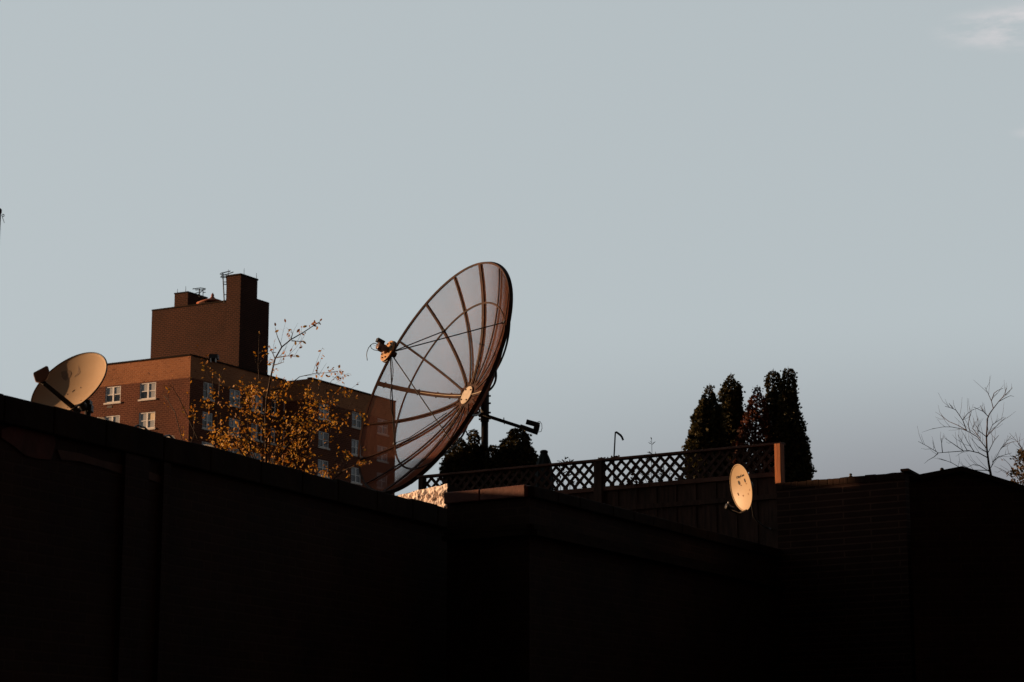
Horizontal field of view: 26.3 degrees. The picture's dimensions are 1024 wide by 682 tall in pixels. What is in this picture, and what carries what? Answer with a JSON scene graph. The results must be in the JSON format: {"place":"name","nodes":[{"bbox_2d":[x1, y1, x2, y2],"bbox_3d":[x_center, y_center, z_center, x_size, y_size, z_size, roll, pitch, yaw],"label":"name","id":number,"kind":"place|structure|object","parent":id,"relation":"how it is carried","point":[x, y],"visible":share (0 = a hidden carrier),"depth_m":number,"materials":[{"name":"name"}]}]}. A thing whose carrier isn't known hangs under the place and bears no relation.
{"place":"outdoors","nodes":[
{"label":"outdoors","id":0,"kind":"place"},
{"bbox_2d":[196,293,221,303],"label":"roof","id":1,"kind":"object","parent":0,"point":[212,298],"visible":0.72,"depth_m":224.76,"materials":[{"name":"metal"}]},
{"bbox_2d":[72,273,395,494],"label":"apartment building","id":2,"kind":"structure","parent":0,"point":[131,393],"depth_m":219.07,"materials":[{"name":"brick"}]},
{"bbox_2d":[103,386,120,404],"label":"window","id":3,"kind":"structure","parent":2,"relation":"in","point":[113,394],"depth_m":212.69,"materials":[{"name":"white paint"}]},
{"bbox_2d":[105,415,119,422],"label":"window","id":4,"kind":"structure","parent":2,"relation":"in","point":[116,418],"depth_m":212.12,"materials":[{"name":"white paint"}]},
{"bbox_2d":[138,382,156,400],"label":"window","id":5,"kind":"structure","parent":2,"relation":"in","point":[147,390],"depth_m":210.62,"materials":[{"name":"white paint"}]},
{"bbox_2d":[139,412,155,429],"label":"window","id":6,"kind":"structure","parent":2,"relation":"in","point":[147,419],"depth_m":210.06,"materials":[{"name":"white paint"}]},
{"bbox_2d":[193,287,205,296],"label":"television antenna","id":7,"kind":"object","parent":2,"relation":"on","point":[199,289],"visible":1,"depth_m":230.60,"materials":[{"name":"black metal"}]},
{"bbox_2d":[202,412,213,430],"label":"window","id":8,"kind":"structure","parent":2,"relation":"in","point":[208,418],"depth_m":210.16,"materials":[{"name":"grey glass"}]},
{"bbox_2d":[202,382,214,401],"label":"window","id":9,"kind":"structure","parent":2,"relation":"in","point":[206,385],"depth_m":210.72,"materials":[{"name":"white paint"}]},
{"bbox_2d":[209,354,218,361],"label":"roof vent","id":10,"kind":"object","parent":2,"relation":"on","point":[215,357],"visible":1,"depth_m":210.96,"materials":[{"name":"black metal"}]},
{"bbox_2d":[220,271,232,303],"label":"television antenna","id":11,"kind":"object","parent":2,"relation":"attached to","point":[222,276],"visible":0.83,"depth_m":222.67,"materials":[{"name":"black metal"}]},
{"bbox_2d":[229,418,240,437],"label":"window","id":12,"kind":"structure","parent":2,"relation":"in","point":[233,425],"depth_m":213.88,"materials":[{"name":"grey glass"}]},
{"bbox_2d":[229,389,241,407],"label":"window","id":13,"kind":"structure","parent":2,"relation":"in","point":[235,392],"depth_m":214.43,"materials":[{"name":"grey glass"}]},
{"bbox_2d":[251,452,260,459],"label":"window","id":14,"kind":"structure","parent":2,"relation":"in","point":[258,455],"depth_m":216.91,"materials":[{"name":"white paint"}]},
{"bbox_2d":[250,423,262,442],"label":"window","id":15,"kind":"structure","parent":2,"relation":"in","point":[252,424],"depth_m":217.04,"materials":[{"name":"white paint"}]},
{"bbox_2d":[251,395,263,413],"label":"window","id":16,"kind":"structure","parent":2,"relation":"in","point":[257,397],"depth_m":217.78,"materials":[{"name":"grey glass"}]},
{"bbox_2d":[271,400,275,416],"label":"window","id":17,"kind":"structure","parent":2,"relation":"in","point":[273,406],"depth_m":220.14,"materials":[{"name":"white paint"}]},
{"bbox_2d":[270,428,276,445],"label":"window","id":18,"kind":"structure","parent":2,"relation":"in","point":[272,439],"depth_m":219.57,"materials":[{"name":"grey glass"}]},
{"bbox_2d":[317,459,329,477],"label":"window","id":19,"kind":"structure","parent":2,"relation":"in","point":[320,462],"depth_m":221.38,"materials":[{"name":"white paint"}]},
{"bbox_2d":[318,431,329,449],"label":"window","id":20,"kind":"structure","parent":2,"relation":"in","point":[325,435],"depth_m":221.97,"materials":[{"name":"grey glass"}]},
{"bbox_2d":[318,403,330,421],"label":"window","id":21,"kind":"structure","parent":2,"relation":"in","point":[322,411],"depth_m":222.57,"materials":[{"name":"grey glass"}]},
{"bbox_2d":[351,411,360,429],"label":"window","id":22,"kind":"structure","parent":2,"relation":"in","point":[357,422],"depth_m":227.73,"materials":[{"name":"white paint"}]},
{"bbox_2d":[351,467,361,484],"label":"window","id":23,"kind":"structure","parent":2,"relation":"in","point":[355,475],"depth_m":226.63,"materials":[{"name":"white paint"}]},
{"bbox_2d":[352,439,362,457],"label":"window","id":24,"kind":"structure","parent":2,"relation":"in","point":[354,442],"depth_m":227.07,"materials":[{"name":"grey glass"}]},
{"bbox_2d":[376,474,386,488],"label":"window","id":25,"kind":"structure","parent":2,"relation":"in","point":[378,474],"depth_m":230.95,"materials":[{"name":"white paint"}]},
{"bbox_2d":[377,419,388,436],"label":"window","id":26,"kind":"structure","parent":2,"relation":"in","point":[381,429],"depth_m":232.00,"materials":[{"name":"white paint"}]},
{"bbox_2d":[377,445,388,463],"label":"window","id":27,"kind":"structure","parent":2,"relation":"in","point":[378,445],"depth_m":231.49,"materials":[{"name":"grey glass"}]},
{"bbox_2d":[0,0,1023,495],"label":"sky","id":28,"kind":"structure","parent":0,"point":[675,198],"materials":[{"name":"grey"}]},
{"bbox_2d":[534,450,553,490],"bbox_3d":[0.425,2.503,28.971,0.480,2.144,0.480,0,-11,0],"label":"garden umbrella","id":29,"kind":"object","parent":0,"point":[543,458],"visible":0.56,"depth_m":29.07,"materials":[{"name":"fabric"}]},
{"label":"ground","id":30,"kind":"structure","parent":0,"visible":0},
{"bbox_2d":[0,393,446,681],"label":"building","id":31,"kind":"structure","parent":30,"relation":"on","point":[128,553],"depth_m":17.25,"materials":[{"name":"brick"}]},
{"bbox_2d":[0,208,4,225],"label":"metal pole","id":32,"kind":"object","parent":31,"relation":"on","point":[0,216],"visible":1,"depth_m":16.50,"materials":[{"name":"black metal"}]},
{"bbox_2d":[31,352,107,415],"bbox_3d":[-3.382,0.726,16.671,0.562,1.410,1.132,3,-12,-13],"label":"satellite dish","id":33,"kind":"object","parent":31,"relation":"on","point":[73,383],"visible":0.94,"depth_m":16.96,"materials":[{"name":"metal"}]},
{"bbox_2d":[397,483,461,507],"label":"stone wall","id":34,"kind":"structure","parent":31,"relation":"on","point":[434,495],"depth_m":21.78,"materials":[{"name":"beige stone"}]},
{"bbox_2d":[163,318,371,478],"bbox_3d":[-2.669,2.958,23.279,2.391,6.522,2.682,0,-11,0],"label":"autumn tree","id":35,"kind":"object","parent":30,"relation":"on","point":[265,430],"visible":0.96,"depth_m":23.54,"materials":[{"name":"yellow plant"}]},
{"bbox_2d":[441,485,784,681],"bbox_3d":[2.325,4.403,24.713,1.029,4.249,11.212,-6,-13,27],"label":"garage building","id":36,"kind":"structure","parent":30,"relation":"on","point":[545,585],"depth_m":21.19,"materials":[{"name":"brick"}]},
{"bbox_2d":[776,468,917,681],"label":"brick wall","id":37,"kind":"structure","parent":30,"relation":"on","point":[846,592],"depth_m":25.11,"materials":[{"name":"black brick"}]},
{"bbox_2d":[909,466,1023,681],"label":"gabled shed","id":38,"kind":"structure","parent":30,"relation":"on","point":[967,537],"depth_m":21.46,"materials":[{"name":"brick"}]},
{"bbox_2d":[918,377,1017,474],"bbox_3d":[5.471,1.989,26.082,1.245,3.221,1.152,0,-11,0],"label":"bare tree","id":39,"kind":"object","parent":30,"relation":"on","point":[986,451],"visible":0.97,"depth_m":26.23,"materials":[{"name":"black plant"}]},
{"bbox_3d":[6.877,6.070,31.779,18.083,3.750,18.528,0,-11,0],"label":"terrace building","id":40,"kind":"object","parent":30,"relation":"on","visible":0},
{"bbox_2d":[358,262,541,493],"bbox_3d":[-1.147,1.424,31.845,3.374,5.387,2.289,-6,-13,28],"label":"satellite dish","id":41,"kind":"object","parent":40,"relation":"on","point":[471,402],"visible":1,"depth_m":32.48,"materials":[{"name":"brown paint"}]},
{"bbox_2d":[437,437,480,490],"bbox_3d":[-0.762,2.676,31.161,0.668,2.663,0.684,0,-11,0],"label":"evergreen tree","id":42,"kind":"object","parent":40,"relation":"on","point":[457,458],"visible":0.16,"depth_m":31.21,"materials":[{"name":"green plant"}]},
{"bbox_2d":[466,428,487,488],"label":"evergreen tree","id":43,"kind":"object","parent":40,"relation":"on","point":[478,450],"visible":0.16,"depth_m":31.51,"materials":[{"name":"green plant"}]},
{"bbox_2d":[479,444,506,488],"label":"evergreen tree","id":44,"kind":"object","parent":40,"relation":"on","point":[495,458],"visible":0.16,"depth_m":31.09,"materials":[{"name":"green plant"}]},
{"bbox_2d":[499,427,538,485],"bbox_3d":[0.064,2.622,31.288,0.889,2.820,0.845,0,-11,0],"label":"evergreen tree","id":45,"kind":"object","parent":40,"relation":"on","point":[516,451],"visible":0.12,"depth_m":31.30,"materials":[{"name":"green plant"}]},
{"bbox_2d":[417,442,785,548],"bbox_3d":[1.007,2.412,27.728,5.463,1.836,0.220,-7,-13,33],"label":"lattice fence","id":46,"kind":"object","parent":40,"relation":"on","point":[700,501],"visible":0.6,"depth_m":27.14,"materials":[{"name":"brown wood"}]},
{"bbox_2d":[553,457,579,489],"bbox_3d":[0.713,2.424,28.070,0.392,1.947,0.119,-2,-11,8],"label":"potted plant","id":47,"kind":"object","parent":46,"relation":"attached to","point":[565,472],"visible":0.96,"depth_m":28.22,"materials":[{"name":"green plant"}]},
{"bbox_2d":[613,431,623,485],"bbox_3d":[1.339,2.218,27.651,0.170,2.186,0.029,0,-11,0],"label":"hooked pole","id":48,"kind":"object","parent":46,"relation":"attached to","point":[619,434],"visible":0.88,"depth_m":27.84,"materials":[{"name":"black metal"}]},
{"bbox_2d":[639,465,677,518],"bbox_3d":[1.858,2.360,27.170,0.556,1.722,0.089,0,-11,0],"label":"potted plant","id":49,"kind":"object","parent":46,"relation":"attached to","point":[660,489],"visible":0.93,"depth_m":27.26,"materials":[{"name":"green plant"}]},
{"bbox_2d":[725,464,770,529],"bbox_3d":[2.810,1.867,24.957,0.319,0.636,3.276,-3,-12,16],"label":"satellite dish","id":50,"kind":"object","parent":46,"relation":"attached to","point":[741,486],"visible":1,"depth_m":24.00,"materials":[{"name":"beige metal"}]},
{"bbox_2d":[626,464,638,511],"bbox_3d":[1.504,2.386,27.309,0.174,1.724,0.078,1,-11,-6],"label":"potted plant","id":51,"kind":"object","parent":40,"relation":"on","point":[631,479],"visible":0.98,"depth_m":27.42,"materials":[{"name":"plant"}]},
{"bbox_2d":[645,438,664,476],"bbox_3d":[1.803,2.240,27.487,0.332,2.079,0.117,2,-12,-11],"label":"potted plant","id":52,"kind":"object","parent":40,"relation":"on","point":[651,462],"visible":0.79,"depth_m":27.64,"materials":[{"name":"green plant"}]},
{"bbox_2d":[674,384,731,479],"bbox_3d":[2.622,2.133,29.762,0.770,3.180,0.767,7,-13,-32],"label":"evergreen tree","id":53,"kind":"object","parent":40,"relation":"on","point":[707,430],"visible":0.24,"depth_m":29.79,"materials":[{"name":"green plant"}]},
{"bbox_2d":[717,374,746,471],"bbox_3d":[3.037,2.123,30.382,0.496,3.442,0.490,0,-11,0],"label":"evergreen tree","id":54,"kind":"object","parent":40,"relation":"on","point":[731,400],"visible":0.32,"depth_m":30.50,"materials":[{"name":"green plant"}]},
{"bbox_2d":[730,385,772,473],"bbox_3d":[3.294,2.163,29.948,0.634,3.194,0.658,0,-11,0],"label":"evergreen tree","id":55,"kind":"object","parent":40,"relation":"on","point":[752,416],"visible":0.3,"depth_m":30.05,"materials":[{"name":"green plant"}]},
{"bbox_2d":[762,369,781,442],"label":"evergreen tree","id":56,"kind":"object","parent":40,"relation":"on","point":[772,398],"visible":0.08,"depth_m":30.66,"materials":[{"name":"green plant"}]},
{"bbox_2d":[769,368,816,482],"bbox_3d":[3.818,2.026,29.873,0.692,3.433,0.682,0,-11,0],"label":"evergreen tree","id":57,"kind":"object","parent":40,"relation":"on","point":[790,424],"visible":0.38,"depth_m":29.90,"materials":[{"name":"green plant"}]},
{"bbox_2d":[995,432,1023,484],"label":"leafy bush","id":58,"kind":"object","parent":40,"relation":"on","point":[1016,472],"visible":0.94,"depth_m":25.36,"materials":[{"name":"brown plant"}]}
]}

